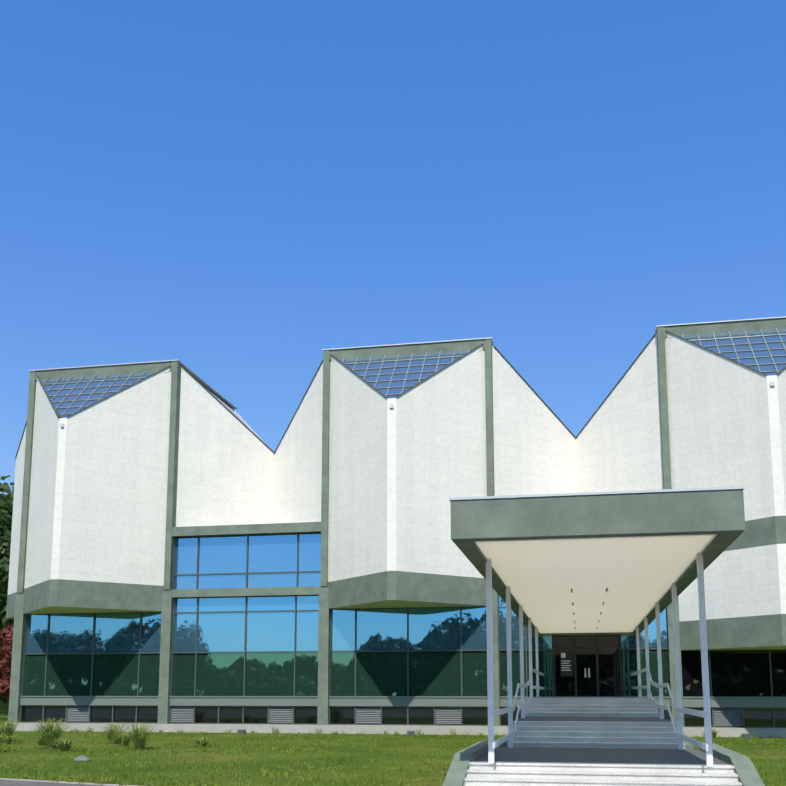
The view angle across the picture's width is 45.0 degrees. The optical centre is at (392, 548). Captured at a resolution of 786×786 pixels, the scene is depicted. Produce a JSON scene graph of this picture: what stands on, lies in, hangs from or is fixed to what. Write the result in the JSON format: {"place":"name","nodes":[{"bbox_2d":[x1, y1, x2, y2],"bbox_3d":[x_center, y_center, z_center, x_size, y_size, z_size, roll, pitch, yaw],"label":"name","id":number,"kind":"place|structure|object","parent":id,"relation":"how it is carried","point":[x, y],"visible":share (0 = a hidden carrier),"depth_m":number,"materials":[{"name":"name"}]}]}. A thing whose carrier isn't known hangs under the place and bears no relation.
{"place":"outdoors","nodes":[
{"label":"outdoors","id":0,"kind":"place"},
{"bbox_2d":[0,780,103,785],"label":"path","id":1,"kind":"structure","parent":0,"point":[15,783],"depth_m":19.98,"materials":[{"name":"concrete"}]},
{"bbox_2d":[0,701,785,785],"bbox_3d":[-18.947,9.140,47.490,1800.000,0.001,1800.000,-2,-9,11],"label":"lawn","id":2,"kind":"structure","parent":0,"point":[314,759],"depth_m":28.19,"materials":[{"name":"green plant"}]},
{"bbox_2d":[0,643,9,702],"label":"tree","id":3,"kind":"object","parent":2,"relation":"on","point":[3,697],"depth_m":97.54,"materials":[{"name":"plant"}]},
{"bbox_2d":[0,475,13,630],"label":"green tree","id":4,"kind":"object","parent":2,"relation":"on","point":[6,507],"visible":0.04,"depth_m":75.86,"materials":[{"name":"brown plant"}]},
{"bbox_2d":[0,624,13,700],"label":"red tree","id":5,"kind":"object","parent":2,"relation":"on","point":[6,638],"visible":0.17,"depth_m":62.57,"materials":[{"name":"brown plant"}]},
{"bbox_2d":[0,778,137,785],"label":"path edging","id":6,"kind":"object","parent":2,"relation":"on","point":[64,782],"depth_m":20.32,"materials":[{"name":"grey concrete"}]},
{"bbox_2d":[74,755,89,760],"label":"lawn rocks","id":7,"kind":"object","parent":2,"relation":"on","point":[81,758],"visible":0.88,"depth_m":26.68,"materials":[{"name":"grey stone"}]},
{"bbox_2d":[0,718,757,750],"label":"ornamental grass","id":8,"kind":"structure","parent":2,"relation":"on","point":[49,738],"depth_m":32.90,"materials":[{"name":"green plant"}]},
{"bbox_2d":[4,316,785,737],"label":"museum building","id":9,"kind":"structure","parent":2,"relation":"on","point":[190,550],"depth_m":45.16,"materials":[{"name":"stone"}]},
{"bbox_2d":[532,632,641,695],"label":"entrance doors","id":10,"kind":"structure","parent":9,"relation":"attached to","point":[586,664],"depth_m":41.72,"materials":[{"name":"black glass"}]},
{"bbox_2d":[58,728,750,738],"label":"ground spotlights","id":11,"kind":"object","parent":2,"relation":"on","point":[744,736],"visible":0.52,"depth_m":42.16,"materials":[{"name":"grey"}]},
{"bbox_2d":[449,486,744,766],"bbox_3d":[6.093,3.487,29.397,4.790,4.643,28.920,-2,-9,11],"label":"entrance canopy","id":12,"kind":"object","parent":2,"relation":"on","point":[637,562],"visible":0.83,"depth_m":18.05,"materials":[{"name":"beige paint"}]},
{"bbox_2d":[0,0,785,494],"label":"sky","id":13,"kind":"structure","parent":0,"point":[237,192],"materials":[{"name":"blue"}]},
{"bbox_2d":[443,667,764,785],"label":"entrance stairs","id":14,"kind":"structure","parent":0,"point":[595,740],"depth_m":20.84,"materials":[{"name":"grey concrete"}]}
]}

